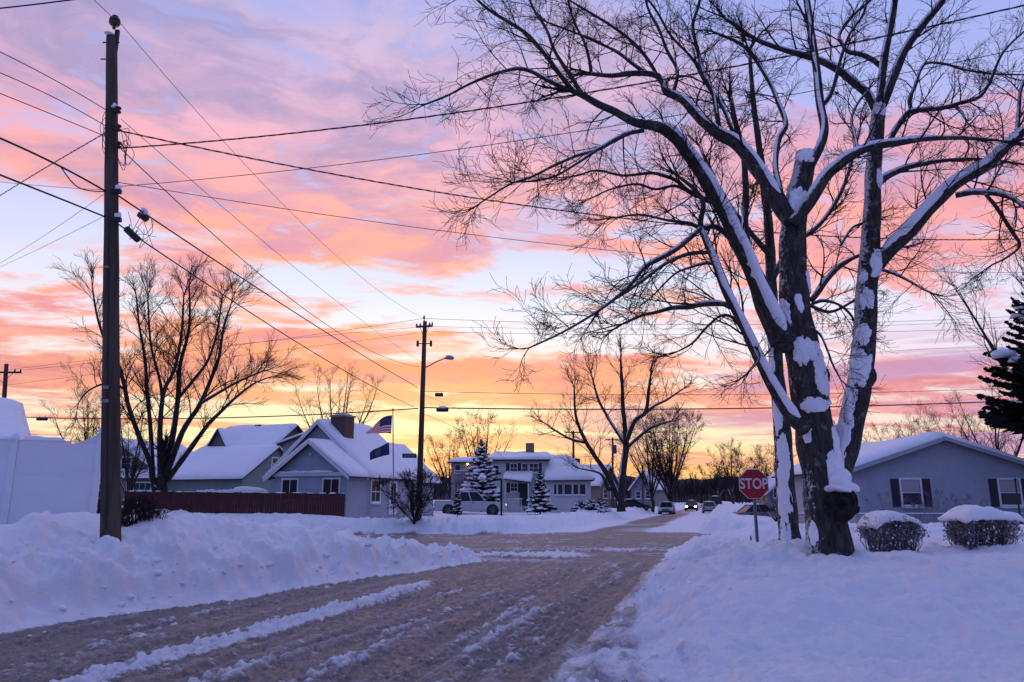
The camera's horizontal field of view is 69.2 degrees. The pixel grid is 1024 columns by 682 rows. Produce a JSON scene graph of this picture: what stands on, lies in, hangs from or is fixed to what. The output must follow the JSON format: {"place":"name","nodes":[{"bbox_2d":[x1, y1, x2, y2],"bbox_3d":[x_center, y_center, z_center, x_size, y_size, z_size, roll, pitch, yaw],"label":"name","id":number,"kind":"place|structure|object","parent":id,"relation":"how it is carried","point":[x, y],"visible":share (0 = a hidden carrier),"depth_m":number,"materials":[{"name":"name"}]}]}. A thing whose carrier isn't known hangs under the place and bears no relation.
{"place":"outdoors","nodes":[
{"label":"outdoors","id":0,"kind":"place"},
{"bbox_2d":[0,0,71,8],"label":"service cable","id":1,"kind":"object","parent":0,"point":[34,4],"visible":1,"depth_m":8.15,"materials":[{"name":"rubber"}]},
{"bbox_2d":[0,504,710,681],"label":"street","id":2,"kind":"structure","parent":0,"point":[544,607],"depth_m":10.10,"materials":[{"name":"grey asphalt"}]},
{"bbox_2d":[657,501,674,513],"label":"parked car","id":3,"kind":"object","parent":2,"relation":"on","point":[666,506],"visible":0.98,"depth_m":89.57,"materials":[{"name":"silver paint"}]},
{"bbox_2d":[684,500,697,510],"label":"moving car","id":4,"kind":"object","parent":2,"relation":"on","point":[690,504],"visible":1,"depth_m":113.79,"materials":[{"name":"paint"}]},
{"bbox_2d":[701,501,717,512],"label":"parked car","id":5,"kind":"object","parent":2,"relation":"on","point":[708,506],"visible":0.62,"depth_m":96.70,"materials":[{"name":"silver paint"}]},
{"bbox_2d":[0,500,1023,681],"bbox_3d":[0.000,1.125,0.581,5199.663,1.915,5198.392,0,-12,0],"label":"snow ground","id":6,"kind":"structure","parent":0,"point":[936,608],"depth_m":10.79,"materials":[{"name":"white snow"}]},
{"bbox_2d":[0,364,21,397],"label":"utility pole","id":7,"kind":"object","parent":6,"relation":"on","point":[5,381],"visible":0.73,"depth_m":44.38,"materials":[{"name":"brown wood"}]},
{"bbox_2d":[26,408,417,418],"bbox_3d":[-17.812,4.191,41.951,25.874,0.411,0.062,-2,-12,9],"label":"phone cable","id":8,"kind":"object","parent":7,"relation":"attached to","point":[239,417],"visible":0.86,"depth_m":41.42,"materials":[{"name":"rubber"}]},
{"bbox_2d":[0,397,30,439],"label":"house","id":9,"kind":"structure","parent":6,"relation":"on","point":[13,419],"depth_m":34.04,"materials":[{"name":"beige"}]},
{"bbox_2d":[0,428,100,523],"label":"privacy fence","id":10,"kind":"object","parent":6,"relation":"on","point":[51,475],"visible":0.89,"depth_m":16.95,"materials":[{"name":"white plastic"}]},
{"bbox_2d":[36,385,129,443],"bbox_3d":[-26.046,6.674,45.403,4.787,8.542,4.084,0,-12,0],"label":"bare tree","id":11,"kind":"object","parent":6,"relation":"on","point":[87,412],"visible":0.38,"depth_m":45.36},
{"bbox_2d":[100,14,134,541],"bbox_3d":[-7.596,-1.261,14.085,1.580,11.224,0.394,0,-12,0],"label":"utility pole","id":12,"kind":"object","parent":6,"relation":"on","point":[110,491],"visible":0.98,"depth_m":13.87,"materials":[{"name":"brown wood"}]},
{"bbox_2d":[0,133,103,195],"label":"service cable","id":13,"kind":"object","parent":12,"relation":"attached to","point":[55,162],"visible":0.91,"depth_m":16.37,"materials":[{"name":"rubber"}]},
{"bbox_2d":[0,174,104,216],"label":"phone cable","id":14,"kind":"object","parent":12,"relation":"attached to","point":[19,182],"visible":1,"depth_m":12.54,"materials":[{"name":"rubber"}]},
{"bbox_2d":[0,137,105,190],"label":"phone cable","id":15,"kind":"object","parent":12,"relation":"attached to","point":[44,158],"visible":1,"depth_m":12.66,"materials":[{"name":"rubber"}]},
{"bbox_2d":[0,72,106,126],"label":"power wire","id":16,"kind":"object","parent":12,"relation":"attached to","point":[51,96],"visible":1,"depth_m":12.91,"materials":[{"name":"rubber"}]},
{"bbox_2d":[0,93,106,136],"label":"power wire","id":17,"kind":"object","parent":12,"relation":"attached to","point":[49,113],"visible":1,"depth_m":12.78,"materials":[{"name":"rubber"}]},
{"bbox_2d":[0,52,106,110],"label":"power wire","id":18,"kind":"object","parent":12,"relation":"attached to","point":[53,79],"visible":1,"depth_m":13.03,"materials":[{"name":"metal"}]},
{"bbox_2d":[118,224,413,406],"bbox_3d":[-6.429,0.710,27.101,0.028,0.453,26.401,-1,-12,5],"label":"phone cable","id":19,"kind":"object","parent":12,"relation":"attached to","point":[250,312],"visible":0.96,"depth_m":19.51,"materials":[{"name":"rubber"}]},
{"bbox_2d":[123,224,140,242],"bbox_3d":[-7.555,-2.145,14.775,0.341,0.370,0.150,0,-12,0],"label":"splice box","id":20,"kind":"object","parent":19,"relation":"hanging from","point":[135,237],"visible":0.93,"depth_m":14.72,"materials":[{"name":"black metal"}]},
{"bbox_2d":[128,210,154,247],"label":"drop wire","id":21,"kind":"object","parent":20,"relation":"attached to","point":[142,232],"visible":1,"depth_m":14.80,"materials":[{"name":"rubber"}]},
{"bbox_2d":[118,195,416,386],"bbox_3d":[-6.379,-0.137,27.282,0.031,0.272,26.420,-1,-12,5],"label":"phone cable","id":22,"kind":"object","parent":12,"relation":"attached to","point":[244,279],"visible":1,"depth_m":19.20,"materials":[{"name":"rubber"}]},
{"bbox_2d":[137,208,149,221],"bbox_3d":[-7.584,-2.602,15.282,0.236,0.306,0.170,0,-12,0],"label":"splice box","id":23,"kind":"object","parent":22,"relation":"hanging from","point":[144,217],"visible":0.95,"depth_m":15.22,"materials":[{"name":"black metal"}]},
{"bbox_2d":[118,21,418,315],"bbox_3d":[-6.474,-3.555,28.013,0.012,0.964,26.501,-1,-12,7],"label":"power wire","id":24,"kind":"object","parent":12,"relation":"attached to","point":[237,156],"visible":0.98,"depth_m":19.53,"materials":[{"name":"metal"}]},
{"bbox_2d":[121,149,418,366],"bbox_3d":[-6.377,-0.830,27.430,0.020,1.094,26.434,-1,-12,6],"label":"power wire","id":25,"kind":"object","parent":12,"relation":"attached to","point":[241,258],"visible":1,"depth_m":19.26,"materials":[{"name":"rubber"}]},
{"bbox_2d":[118,182,1021,272],"bbox_3d":[6.676,-2.691,19.750,30.576,1.761,0.014,4,-13,-20],"label":"phone wire","id":26,"kind":"object","parent":12,"relation":"attached to","point":[495,237],"visible":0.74,"depth_m":16.71,"materials":[{"name":"rubber"}]},
{"bbox_2d":[121,48,1022,186],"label":"phone wire","id":27,"kind":"object","parent":12,"relation":"attached to","point":[589,129],"visible":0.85,"depth_m":12.97,"materials":[{"name":"rubber"}]},
{"bbox_2d":[121,4,1023,148],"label":"service cable","id":28,"kind":"object","parent":12,"relation":"attached to","point":[590,91],"visible":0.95,"depth_m":12.78,"materials":[{"name":"rubber"}]},
{"bbox_2d":[124,131,1023,239],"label":"service cable","id":29,"kind":"object","parent":12,"relation":"attached to","point":[468,196],"visible":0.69,"depth_m":16.33,"materials":[{"name":"rubber"}]},
{"bbox_2d":[91,403,168,492],"bbox_3d":[-26.230,8.209,51.244,4.673,8.004,4.909,11,-16,-42],"label":"bare tree","id":30,"kind":"object","parent":6,"relation":"on","point":[133,474],"visible":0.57,"depth_m":51.11,"materials":[{"name":"brown plant"}]},
{"bbox_2d":[98,438,192,505],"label":"house","id":31,"kind":"structure","parent":6,"relation":"on","point":[143,483],"depth_m":59.55,"materials":[{"name":"beige"}]},
{"bbox_2d":[133,482,151,490],"bbox_3d":[-29.475,11.883,59.084,1.740,1.370,0.102,-3,-12,12],"label":"window","id":32,"kind":"structure","parent":31,"relation":"in","point":[143,486],"depth_m":59.18,"materials":[{"name":"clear glass"}]},
{"bbox_2d":[121,490,176,526],"bbox_3d":[-7.140,3.209,14.193,1.138,0.722,1.093,0,-12,0],"label":"shrub","id":33,"kind":"object","parent":6,"relation":"on","point":[146,509],"visible":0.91,"depth_m":14.10,"materials":[{"name":"plant"}]},
{"bbox_2d":[51,249,311,491],"bbox_3d":[-19.522,1.846,45.338,16.011,16.847,9.803,0,-12,0],"label":"maple tree","id":34,"kind":"object","parent":6,"relation":"on","point":[166,471],"visible":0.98,"depth_m":44.86,"materials":[{"name":"brown plant"}]},
{"bbox_2d":[196,489,253,512],"bbox_3d":[-18.568,10.501,47.867,3.697,1.880,0.167,1,-12,-4],"label":"picket fence","id":35,"kind":"object","parent":6,"relation":"on","point":[233,490],"visible":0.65,"depth_m":48.01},
{"bbox_2d":[124,490,344,516],"bbox_3d":[-15.126,9.342,40.599,11.726,2.308,0.185,1,-12,-6],"label":"board fence","id":36,"kind":"object","parent":6,"relation":"on","point":[210,502],"visible":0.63,"depth_m":40.70,"materials":[{"name":"brown wood"}]},
{"bbox_2d":[167,423,303,504],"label":"house","id":37,"kind":"structure","parent":6,"relation":"on","point":[230,457],"depth_m":59.09,"materials":[{"name":"green"}]},
{"bbox_2d":[285,358,385,431],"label":"bare tree","id":38,"kind":"object","parent":6,"relation":"on","point":[344,404],"visible":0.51,"depth_m":65.38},
{"bbox_2d":[262,414,440,518],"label":"house","id":39,"kind":"structure","parent":6,"relation":"on","point":[326,456],"depth_m":44.42,"materials":[{"name":"grey"}]},
{"bbox_2d":[280,478,298,500],"bbox_3d":[-13.070,8.718,43.569,1.230,1.310,0.102,-5,-13,21],"label":"window","id":40,"kind":"structure","parent":39,"relation":"in","point":[288,485],"depth_m":43.64,"materials":[{"name":"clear glass"}]},
{"bbox_2d":[322,478,340,500],"bbox_3d":[-10.383,8.492,42.510,1.230,1.310,0.102,-5,-13,21],"label":"window","id":41,"kind":"structure","parent":39,"relation":"in","point":[329,485],"depth_m":42.58,"materials":[{"name":"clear glass"}]},
{"bbox_2d":[370,479,380,503],"bbox_3d":[-8.215,9.120,44.848,0.102,1.460,1.130,-5,-13,21],"label":"window","id":42,"kind":"structure","parent":39,"relation":"in","point":[375,494],"depth_m":44.75,"materials":[{"name":"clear glass"}]},
{"bbox_2d":[388,481,397,514],"bbox_3d":[-7.447,9.838,46.608,0.117,2.050,0.950,-5,-13,21],"label":"door","id":43,"kind":"structure","parent":39,"relation":"in","point":[390,512],"depth_m":46.45,"materials":[{"name":"white glass"}]},
{"bbox_2d":[392,408,393,517],"bbox_3d":[-6.405,6.923,40.038,0.339,6.607,0.100,0,-12,0],"label":"flagpole","id":44,"kind":"object","parent":6,"relation":"on","point":[393,458],"visible":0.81,"depth_m":40.20,"materials":[{"name":"metal"}]},
{"bbox_2d":[366,415,391,433],"bbox_3d":[-7.328,4.580,40.637,1.608,0.999,0.221,-4,-13,18],"label":"flag","id":45,"kind":"object","parent":44,"relation":"attached to","point":[383,425],"visible":1,"depth_m":40.57,"materials":[{"name":"multicoloured fabric"}]},
{"bbox_2d":[370,442,389,459],"bbox_3d":[-7.248,5.990,40.335,1.273,0.963,0.236,-5,-13,23],"label":"flag","id":46,"kind":"object","parent":44,"relation":"attached to","point":[382,450],"visible":1,"depth_m":40.30,"materials":[{"name":"blue fabric"}]},
{"bbox_2d":[372,465,455,524],"bbox_3d":[-5.069,8.185,38.114,4.145,3.639,4.332,0,-12,0],"label":"shrub","id":47,"kind":"object","parent":6,"relation":"on","point":[408,483],"visible":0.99,"depth_m":38.18,"materials":[{"name":"brown plant"}]},
{"bbox_2d":[402,315,453,520],"bbox_3d":[-4.377,4.380,39.403,2.832,12.012,0.632,-5,-13,21],"label":"utility pole","id":48,"kind":"object","parent":6,"relation":"on","point":[424,326],"visible":0.97,"depth_m":39.79,"materials":[{"name":"brown wood"}]},
{"bbox_2d":[8,327,415,369],"bbox_3d":[-17.783,0.490,42.589,25.255,1.720,0.017,-2,-12,9],"label":"power wire","id":49,"kind":"object","parent":48,"relation":"attached to","point":[216,346],"visible":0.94,"depth_m":42.41,"materials":[{"name":"rubber"}]},
{"bbox_2d":[10,333,416,384],"bbox_3d":[-17.725,1.111,42.508,25.360,2.294,0.017,-2,-12,9],"label":"power wire","id":50,"kind":"object","parent":48,"relation":"attached to","point":[225,357],"visible":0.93,"depth_m":42.30,"materials":[{"name":"rubber"}]},
{"bbox_2d":[27,318,422,369],"bbox_3d":[-16.994,0.242,42.642,24.600,2.229,0.019,-2,-12,9],"label":"power wire","id":51,"kind":"object","parent":48,"relation":"attached to","point":[234,345],"visible":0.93,"depth_m":42.40,"materials":[{"name":"metal"}]},
{"bbox_2d":[121,119,418,360],"bbox_3d":[-6.346,-1.505,27.574,0.012,0.324,26.453,-1,-12,6],"label":"power wire","id":52,"kind":"object","parent":48,"relation":"attached to","point":[247,228],"visible":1,"depth_m":19.72,"materials":[{"name":"rubber"}]},
{"bbox_2d":[425,388,1003,394],"bbox_3d":[15.373,2.578,41.171,40.202,0.956,0.026,1,-12,-3],"label":"fibre cable","id":53,"kind":"object","parent":48,"relation":"attached to","point":[713,394],"visible":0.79,"depth_m":40.62,"materials":[{"name":"rubber"}]},
{"bbox_2d":[425,316,1009,324],"bbox_3d":[15.678,-1.468,42.036,41.104,1.296,0.020,1,-12,-3],"label":"power wire","id":54,"kind":"object","parent":48,"relation":"attached to","point":[695,324],"visible":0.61,"depth_m":41.62,"materials":[{"name":"rubber"}]},
{"bbox_2d":[425,400,1013,409],"bbox_3d":[15.228,3.336,41.009,40.237,1.075,0.069,1,-12,-3],"label":"phone cable","id":55,"kind":"object","parent":48,"relation":"attached to","point":[690,408],"visible":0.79,"depth_m":40.58,"materials":[{"name":"rubber"}]},
{"bbox_2d":[432,327,1008,334],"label":"power wire","id":56,"kind":"object","parent":48,"relation":"attached to","point":[695,334],"visible":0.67,"depth_m":41.44,"materials":[{"name":"rubber"}]},
{"bbox_2d":[433,320,1012,328],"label":"power wire","id":57,"kind":"object","parent":48,"relation":"attached to","point":[738,328],"visible":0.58,"depth_m":42.03,"materials":[{"name":"metal"}]},
{"bbox_2d":[417,425,469,498],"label":"bare tree","id":58,"kind":"object","parent":6,"relation":"on","point":[448,487],"visible":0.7,"depth_m":90.19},
{"bbox_2d":[452,488,462,516],"bbox_3d":[-3.885,11.600,52.731,0.918,2.266,0.924,0,-12,0],"label":"young tree","id":59,"kind":"object","parent":6,"relation":"on","point":[457,506],"visible":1,"depth_m":52.63,"materials":[{"name":"plant"}]},
{"bbox_2d":[433,491,506,514],"bbox_3d":[-3.365,13.067,59.584,5.795,1.978,2.310,1,-12,-3],"label":"pickup truck","id":60,"kind":"object","parent":6,"relation":"on","point":[473,501],"visible":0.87,"depth_m":58.62,"materials":[{"name":"white paint"}]},
{"bbox_2d":[460,439,502,511],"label":"spruce tree","id":61,"kind":"object","parent":6,"relation":"on","point":[481,477],"visible":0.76,"depth_m":66.70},
{"bbox_2d":[454,409,518,456],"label":"bare tree","id":62,"kind":"object","parent":6,"relation":"on","point":[477,429],"visible":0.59,"depth_m":98.92,"materials":[{"name":"brown plant"}]},
{"bbox_2d":[500,479,502,515],"bbox_3d":[-0.572,8.666,40.074,0.130,2.382,0.120,0,-12,0],"label":"sign post","id":63,"kind":"object","parent":6,"relation":"on","point":[501,497],"visible":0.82,"depth_m":40.08,"materials":[{"name":"black metal"}]},
{"bbox_2d":[448,443,594,512],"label":"house","id":64,"kind":"structure","parent":6,"relation":"on","point":[568,486],"depth_m":71.42,"materials":[{"name":"white"}]},
{"bbox_2d":[510,483,517,492],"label":"window","id":65,"kind":"structure","parent":64,"relation":"in","point":[513,486],"depth_m":71.47,"materials":[{"name":"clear glass"}]},
{"bbox_2d":[520,484,527,505],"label":"door","id":66,"kind":"structure","parent":64,"relation":"in","point":[523,487],"depth_m":71.28,"materials":[{"name":"metal"}]},
{"bbox_2d":[528,463,538,472],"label":"window","id":67,"kind":"structure","parent":64,"relation":"in","point":[533,466],"depth_m":71.80,"materials":[{"name":"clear glass"}]},
{"bbox_2d":[563,484,572,495],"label":"window","id":68,"kind":"structure","parent":64,"relation":"in","point":[567,487],"depth_m":69.61,"materials":[{"name":"grey glass"}]},
{"bbox_2d":[573,484,579,495],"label":"window","id":69,"kind":"structure","parent":64,"relation":"in","point":[575,486],"depth_m":69.57,"materials":[{"name":"grey glass"}]},
{"bbox_2d":[578,484,585,495],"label":"window","id":70,"kind":"structure","parent":64,"relation":"in","point":[582,486],"depth_m":69.54,"materials":[{"name":"white glass"}]},
{"bbox_2d":[523,467,556,513],"bbox_3d":[2.305,12.404,60.832,3.097,4.082,2.513,7,-14,-31],"label":"spruce tree","id":71,"kind":"object","parent":6,"relation":"on","point":[538,500],"visible":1,"depth_m":60.34,"materials":[{"name":"green plant"}]},
{"bbox_2d":[570,500,584,511],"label":"shrub","id":72,"kind":"object","parent":6,"relation":"on","point":[579,504],"visible":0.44,"depth_m":64.23,"materials":[{"name":"green plant"}]},
{"bbox_2d":[577,499,604,512],"bbox_3d":[6.652,14.057,62.415,2.475,1.611,2.196,0,-12,0],"label":"shrub","id":73,"kind":"object","parent":6,"relation":"on","point":[590,504],"visible":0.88,"depth_m":62.23,"materials":[{"name":"plant"}]},
{"bbox_2d":[583,464,617,507],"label":"house","id":74,"kind":"structure","parent":6,"relation":"on","point":[598,489],"depth_m":96.71,"materials":[{"name":"beige"}]},
{"bbox_2d":[595,497,610,511],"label":"shrub","id":75,"kind":"object","parent":6,"relation":"on","point":[602,505],"visible":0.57,"depth_m":68.04,"materials":[{"name":"green plant"}]},
{"bbox_2d":[434,464,773,503],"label":"wood","id":76,"kind":"object","parent":6,"relation":"on","point":[689,489],"visible":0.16,"depth_m":287.41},
{"bbox_2d":[605,437,619,507],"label":"utility pole","id":77,"kind":"object","parent":6,"relation":"on","point":[612,494],"visible":0.84,"depth_m":94.75,"materials":[{"name":"brown wood"}]},
{"bbox_2d":[519,326,713,511],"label":"street tree","id":78,"kind":"object","parent":6,"relation":"on","point":[619,492],"visible":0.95,"depth_m":69.16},
{"bbox_2d":[616,499,651,510],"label":"parked car","id":79,"kind":"object","parent":6,"relation":"on","point":[632,503],"visible":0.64,"depth_m":96.92,"materials":[{"name":"paint"}]},
{"bbox_2d":[628,471,667,505],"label":"house","id":80,"kind":"structure","parent":6,"relation":"on","point":[658,497],"depth_m":123.93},
{"bbox_2d":[609,413,687,511],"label":"street tree","id":81,"kind":"object","parent":6,"relation":"on","point":[651,491],"visible":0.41,"depth_m":102.15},
{"bbox_2d":[613,405,710,513],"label":"street tree","id":82,"kind":"object","parent":6,"relation":"on","point":[668,477],"visible":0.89,"depth_m":93.88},
{"bbox_2d":[362,0,1023,556],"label":"maple tree","id":83,"kind":"object","parent":6,"relation":"on","point":[828,450],"visible":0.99,"depth_m":14.13,"materials":[{"name":"brown plant"}]},
{"bbox_2d":[694,461,737,495],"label":"street tree","id":84,"kind":"object","parent":6,"relation":"on","point":[717,488],"visible":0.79,"depth_m":147.13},
{"bbox_2d":[709,496,722,504],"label":"parked car","id":85,"kind":"object","parent":6,"relation":"on","point":[716,500],"visible":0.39,"depth_m":122.97,"materials":[{"name":"paint"}]},
{"bbox_2d":[707,436,744,503],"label":"street tree","id":86,"kind":"object","parent":6,"relation":"on","point":[730,490],"visible":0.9,"depth_m":110.02,"materials":[{"name":"brown plant"}]},
{"bbox_2d":[732,444,774,474],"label":"street tree","id":87,"kind":"object","parent":6,"relation":"on","point":[759,459],"visible":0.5,"depth_m":93.38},
{"bbox_2d":[739,468,768,541],"bbox_3d":[6.267,4.434,19.113,0.755,2.280,0.104,-1,-12,3],"label":"stop sign","id":88,"kind":"object","parent":6,"relation":"on","point":[753,484],"visible":0.97,"depth_m":19.22,"materials":[{"name":"metal"}]},
{"bbox_2d":[733,503,775,516],"bbox_3d":[20.376,14.018,60.403,4.595,1.590,2.110,1,-12,-6],"label":"parked car","id":89,"kind":"object","parent":6,"relation":"on","point":[746,509],"visible":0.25,"depth_m":59.67,"materials":[{"name":"grey paint"}]},
{"bbox_2d":[751,492,776,521],"bbox_3d":[15.003,9.825,42.993,1.993,2.569,2.142,5,-13,-21],"label":"shrub","id":90,"kind":"object","parent":6,"relation":"on","point":[772,516],"visible":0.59,"depth_m":42.83,"materials":[{"name":"brown plant"}]},
{"bbox_2d":[756,476,775,508],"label":"house","id":91,"kind":"structure","parent":6,"relation":"on","point":[772,485],"depth_m":86.55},
{"bbox_2d":[745,449,796,476],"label":"street tree","id":92,"kind":"object","parent":6,"relation":"on","point":[768,462],"visible":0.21,"depth_m":118.07,"materials":[{"name":"brown plant"}]},
{"bbox_2d":[666,6,894,540],"bbox_3d":[8.542,-2.459,21.383,7.200,16.542,5.046,0,-12,0],"label":"street tree","id":93,"kind":"object","parent":6,"relation":"on","point":[787,515],"visible":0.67,"depth_m":21.13,"materials":[{"name":"brown plant"}]},
{"bbox_2d":[861,490,910,511],"bbox_3d":[19.522,8.947,38.566,2.367,2.533,1.675,-5,-13,22],"label":"shrub","id":94,"kind":"object","parent":6,"relation":"on","point":[886,501],"visible":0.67,"depth_m":38.46,"materials":[{"name":"plant"}]},
{"bbox_2d":[850,510,930,551],"bbox_3d":[8.564,4.360,16.800,1.591,1.039,1.387,0,-12,0],"label":"hedge","id":95,"kind":"object","parent":6,"relation":"on","point":[886,531],"visible":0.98,"depth_m":16.48,"materials":[{"name":"brown plant"}]},
{"bbox_2d":[770,431,1023,525],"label":"house","id":96,"kind":"structure","parent":6,"relation":"on","point":[913,467],"depth_m":39.33,"materials":[{"name":"grey"}]},
{"bbox_2d":[898,478,924,507],"bbox_3d":[21.073,8.008,39.137,1.185,1.576,0.102,0,-12,0],"label":"window","id":97,"kind":"structure","parent":96,"relation":"in","point":[911,488],"depth_m":39.17,"materials":[{"name":"white glass"}]},
{"bbox_2d":[996,478,1023,507],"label":"window","id":98,"kind":"structure","parent":96,"relation":"in","point":[1006,486],"depth_m":39.15,"materials":[{"name":"white glass"}]},
{"bbox_2d":[903,501,929,521],"bbox_3d":[20.901,9.145,38.292,1.238,2.031,1.241,0,-12,0],"label":"shrub","id":99,"kind":"object","parent":6,"relation":"on","point":[913,505],"visible":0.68,"depth_m":38.39,"materials":[{"name":"plant"}]},
{"bbox_2d":[861,410,979,442],"bbox_3d":[32.000,9.944,61.321,10.582,8.798,8.330,0,-12,0],"label":"bare tree","id":100,"kind":"object","parent":6,"relation":"on","point":[898,436],"visible":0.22,"depth_m":60.47,"materials":[{"name":"brown plant"}]},
{"bbox_2d":[872,409,994,444],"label":"bare tree","id":101,"kind":"object","parent":6,"relation":"on","point":[917,432],"visible":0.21,"depth_m":65.09,"materials":[{"name":"brown plant"}]},
{"bbox_2d":[918,488,957,522],"bbox_3d":[22.075,8.809,38.219,1.894,2.661,1.345,-9,-15,35],"label":"shrub","id":102,"kind":"object","parent":6,"relation":"on","point":[938,503],"visible":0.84,"depth_m":38.33,"materials":[{"name":"brown plant"}]},
{"bbox_2d":[905,373,1023,457],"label":"bare tree","id":103,"kind":"object","parent":6,"relation":"on","point":[997,444],"visible":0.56,"depth_m":55.52,"materials":[{"name":"brown plant"}]},
{"bbox_2d":[915,190,1023,418],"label":"bare tree","id":104,"kind":"object","parent":6,"relation":"on","point":[989,342],"visible":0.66,"depth_m":55.20,"materials":[{"name":"brown plant"}]},
{"bbox_2d":[938,504,1023,549],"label":"hedge","id":105,"kind":"object","parent":6,"relation":"on","point":[976,525],"visible":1,"depth_m":16.46,"materials":[{"name":"brown plant"}]},
{"bbox_2d":[975,274,1023,440],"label":"evergreen tree","id":106,"kind":"object","parent":6,"relation":"on","point":[1007,415],"visible":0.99,"depth_m":39.28,"materials":[{"name":"green plant"}]},
{"bbox_2d":[1013,478,1021,523],"bbox_3d":[23.653,7.962,34.600,0.129,3.110,0.129,5,-13,-22],"label":"lamp post","id":107,"kind":"object","parent":6,"relation":"on","point":[1018,504],"visible":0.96,"depth_m":34.71,"materials":[{"name":"black metal"}]},
{"bbox_2d":[0,0,1023,478],"label":"sky","id":108,"kind":"structure","parent":0,"point":[250,68],"materials":[{"name":"multicoloured"}]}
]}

